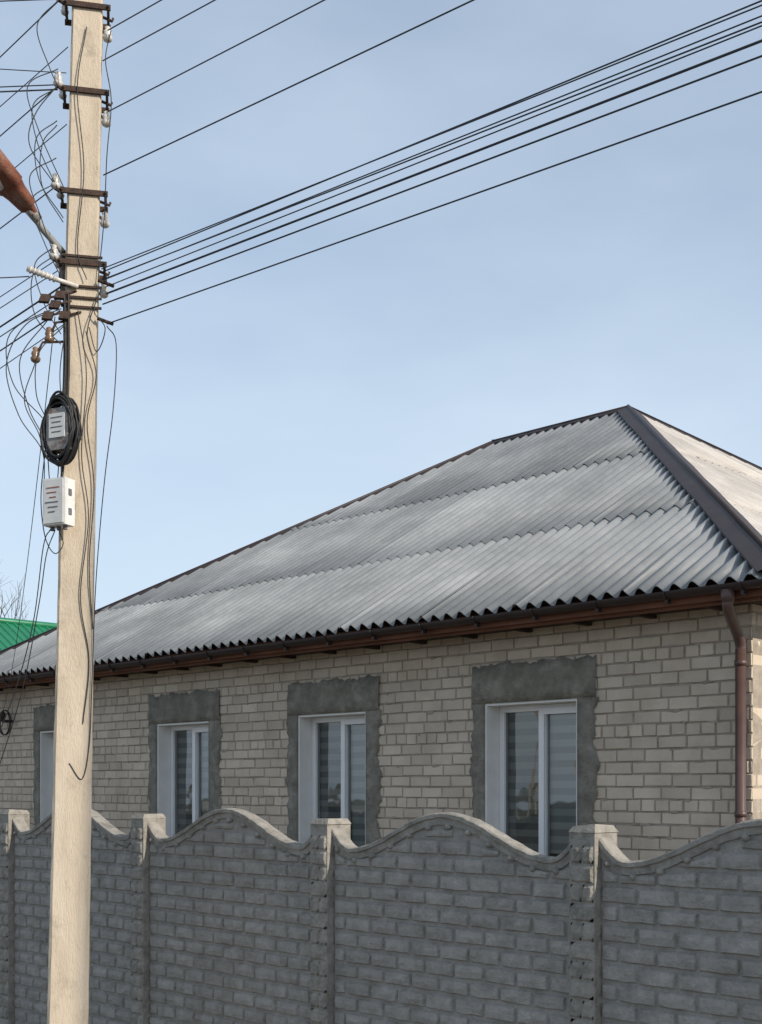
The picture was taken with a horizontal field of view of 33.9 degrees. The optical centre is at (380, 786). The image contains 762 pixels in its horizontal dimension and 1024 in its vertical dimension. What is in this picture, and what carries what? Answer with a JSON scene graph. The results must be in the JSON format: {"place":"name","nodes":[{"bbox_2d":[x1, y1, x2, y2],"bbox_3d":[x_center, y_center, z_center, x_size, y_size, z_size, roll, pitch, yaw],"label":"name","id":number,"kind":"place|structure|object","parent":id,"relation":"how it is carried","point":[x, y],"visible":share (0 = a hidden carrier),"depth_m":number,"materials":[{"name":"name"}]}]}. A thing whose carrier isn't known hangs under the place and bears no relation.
{"place":"outdoors","nodes":[
{"label":"outdoors","id":0,"kind":"place"},
{"bbox_2d":[0,617,56,650],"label":"neighbour house","id":1,"kind":"structure","parent":0,"point":[9,630],"depth_m":29.50,"materials":[{"name":"green metal"}]},
{"bbox_2d":[0,0,761,622],"label":"sky","id":2,"kind":"structure","parent":0,"point":[251,408],"materials":[{"name":"blue"}]},
{"label":"ground","id":3,"kind":"structure","parent":0,"visible":0},
{"bbox_2d":[0,575,29,618],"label":"bare tree","id":4,"kind":"object","parent":3,"relation":"on","point":[2,600],"visible":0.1,"depth_m":45.28,"materials":[{"name":"grey plant"}]},
{"bbox_2d":[0,0,116,1023],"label":"utility pole","id":5,"kind":"object","parent":3,"relation":"on","point":[68,960],"visible":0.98,"depth_m":7.89,"materials":[{"name":"concrete"}]},
{"bbox_2d":[0,149,65,290],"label":"street lamp","id":6,"kind":"object","parent":5,"relation":"attached to","point":[14,191],"visible":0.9,"depth_m":7.69,"materials":[{"name":"metal"}]},
{"bbox_2d":[43,477,74,530],"bbox_3d":[-1.986,-1.758,7.832,0.176,0.315,0.210,0,0,25],"label":"junction box","id":7,"kind":"object","parent":5,"relation":"attached to","point":[58,503],"visible":1,"depth_m":7.74,"materials":[{"name":"plastic"}]},
{"bbox_2d":[46,406,71,453],"bbox_3d":[-1.970,-2.220,7.823,0.170,0.260,0.194,0,0,25],"label":"meter box","id":8,"kind":"object","parent":5,"relation":"attached to","point":[57,431],"visible":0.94,"depth_m":7.74,"materials":[{"name":"grey paint"}]},
{"bbox_2d":[40,390,81,466],"bbox_3d":[-1.992,-2.226,7.776,0.281,0.462,0.108,0,0,25],"label":"cable coil","id":9,"kind":"object","parent":5,"relation":"attached to","point":[67,455],"visible":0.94,"depth_m":7.74,"materials":[{"name":"black rubber"}]},
{"bbox_2d":[0,0,761,710],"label":"power lines","id":10,"kind":"object","parent":5,"relation":"attached to","point":[388,154],"visible":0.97,"depth_m":6.43,"materials":[{"name":"metal"}]},
{"bbox_2d":[0,808,761,1023],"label":"concrete fence","id":11,"kind":"object","parent":3,"relation":"on","point":[229,916],"visible":0.89,"depth_m":7.51,"materials":[{"name":"grey concrete"}]},
{"bbox_2d":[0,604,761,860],"bbox_3d":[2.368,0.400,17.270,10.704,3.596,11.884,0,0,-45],"label":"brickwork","id":12,"kind":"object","parent":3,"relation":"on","point":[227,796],"visible":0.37,"depth_m":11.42,"materials":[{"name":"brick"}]},
{"bbox_2d":[0,710,10,735],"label":"service coil","id":13,"kind":"object","parent":12,"relation":"attached to","point":[8,731],"visible":0.9,"depth_m":17.02,"materials":[{"name":"black rubber"}]},
{"bbox_2d":[0,712,12,722],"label":"service bracket","id":14,"kind":"object","parent":12,"relation":"attached to","point":[2,715],"visible":0.92,"depth_m":17.05,"materials":[{"name":"black metal"}]},
{"bbox_2d":[33,655,600,844],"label":"cement patches","id":15,"kind":"object","parent":12,"relation":"attached to","point":[559,677],"visible":0.71,"depth_m":12.13,"materials":[{"name":"grey concrete"}]},
{"bbox_2d":[1,638,720,839],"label":"mortar smears","id":16,"kind":"object","parent":12,"relation":"attached to","point":[705,682],"visible":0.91,"depth_m":10.21,"materials":[{"name":"grey concrete"}]},
{"bbox_2d":[0,574,761,859],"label":"brick wall","id":17,"kind":"structure","parent":3,"relation":"on","point":[756,679],"depth_m":10.39,"materials":[{"name":"beige brick"}]},
{"bbox_2d":[52,733,53,793],"bbox_3d":[-4.122,0.005,16.340,0.295,1.450,1.020,0,0,-45],"label":"frame","id":18,"kind":"object","parent":17,"relation":"on","point":[52,758],"depth_m":16.74,"materials":[{"name":"white plastic"}]},
{"bbox_2d":[40,731,53,822],"bbox_3d":[-4.123,-0.020,16.339,0.170,1.440,1.000,0,0,-45],"label":"reveal","id":19,"kind":"object","parent":18,"relation":"attached to","point":[45,774],"visible":0.33,"depth_m":16.67,"materials":[{"name":"white paint"}]},
{"bbox_2d":[170,724,207,835],"bbox_3d":[-2.216,0.005,14.421,0.295,1.450,1.030,0,0,-45],"label":"frame","id":20,"kind":"object","parent":17,"relation":"on","point":[197,730],"visible":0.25,"depth_m":14.49,"materials":[{"name":"white plastic"}]},
{"bbox_2d":[157,721,207,836],"bbox_3d":[-2.218,-0.020,14.419,0.170,1.440,1.010,0,0,-45],"label":"reveal","id":21,"kind":"object","parent":20,"relation":"attached to","point":[163,768],"visible":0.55,"depth_m":14.76,"materials":[{"name":"white paint"}]},
{"bbox_2d":[178,730,207,831],"bbox_3d":[-2.097,-0.010,14.539,0.001,1.420,0.910,0,0,-45],"label":"zebra blind","id":22,"kind":"object","parent":20,"relation":"attached to","point":[184,779],"visible":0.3,"depth_m":14.72,"materials":[{"name":"grey fabric"}]},
{"bbox_2d":[312,715,364,838],"bbox_3d":[-0.436,0.005,12.628,0.295,1.450,1.033,0,0,-45],"label":"frame","id":23,"kind":"object","parent":17,"relation":"on","point":[346,722],"visible":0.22,"depth_m":12.70,"materials":[{"name":"white plastic"}]},
{"bbox_2d":[298,711,365,844],"bbox_3d":[-0.438,-0.020,12.626,0.170,1.440,1.013,0,0,-45],"label":"reveal","id":24,"kind":"object","parent":23,"relation":"attached to","point":[304,771],"visible":0.55,"depth_m":12.95,"materials":[{"name":"white paint"}]},
{"bbox_2d":[320,722,364,846],"bbox_3d":[-0.317,-0.010,12.746,0.001,1.420,0.913,0,0,-45],"label":"zebra blind","id":25,"kind":"object","parent":23,"relation":"attached to","point":[330,770],"visible":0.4,"depth_m":12.86,"materials":[{"name":"grey fabric"}]},
{"bbox_2d":[0,579,761,690],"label":"eaves boards","id":26,"kind":"object","parent":17,"relation":"attached to","point":[647,610],"visible":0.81,"depth_m":11.05,"materials":[{"name":"brown wood"}]},
{"bbox_2d":[0,412,761,675],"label":"roof front","id":27,"kind":"structure","parent":26,"relation":"on","point":[599,508],"depth_m":13.39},
{"bbox_2d":[643,415,761,534],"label":"roof","id":28,"kind":"structure","parent":26,"relation":"on","point":[735,483],"depth_m":13.69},
{"bbox_3d":[4.457,-3.200,19.348,5.918,3.536,12.769,0,0,-45],"label":"roof back","id":29,"kind":"object","parent":26,"relation":"on","visible":0},
{"bbox_2d":[0,404,761,654],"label":"ridge caps","id":30,"kind":"object","parent":29,"relation":"attached to","point":[739,531],"visible":0.56,"depth_m":13.35,"materials":[{"name":"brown metal"}]},
{"bbox_2d":[485,698,576,829],"bbox_3d":[1.345,-0.020,10.831,0.170,1.440,1.014,0,0,-45],"label":"reveal","id":31,"kind":"object","parent":17,"relation":"attached to","point":[492,764],"visible":0.55,"depth_m":11.15,"materials":[{"name":"white paint"}]},
{"bbox_2d":[499,702,575,855],"bbox_3d":[1.346,0.005,10.833,0.295,1.450,1.034,0,0,-45],"label":"frame","id":32,"kind":"object","parent":17,"relation":"on","point":[545,711],"visible":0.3,"depth_m":10.90,"materials":[{"name":"white plastic"}]},
{"bbox_2d":[508,711,575,853],"bbox_3d":[1.465,-0.010,10.951,0.001,1.420,0.914,0,0,-45],"label":"zebra blind","id":33,"kind":"object","parent":32,"relation":"attached to","point":[523,778],"visible":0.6,"depth_m":11.04,"materials":[{"name":"grey fabric"}]},
{"bbox_2d":[0,576,761,823],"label":"gutter and downpipe","id":34,"kind":"object","parent":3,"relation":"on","point":[727,591],"visible":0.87,"depth_m":9.57,"materials":[{"name":"brown metal"}]}
]}

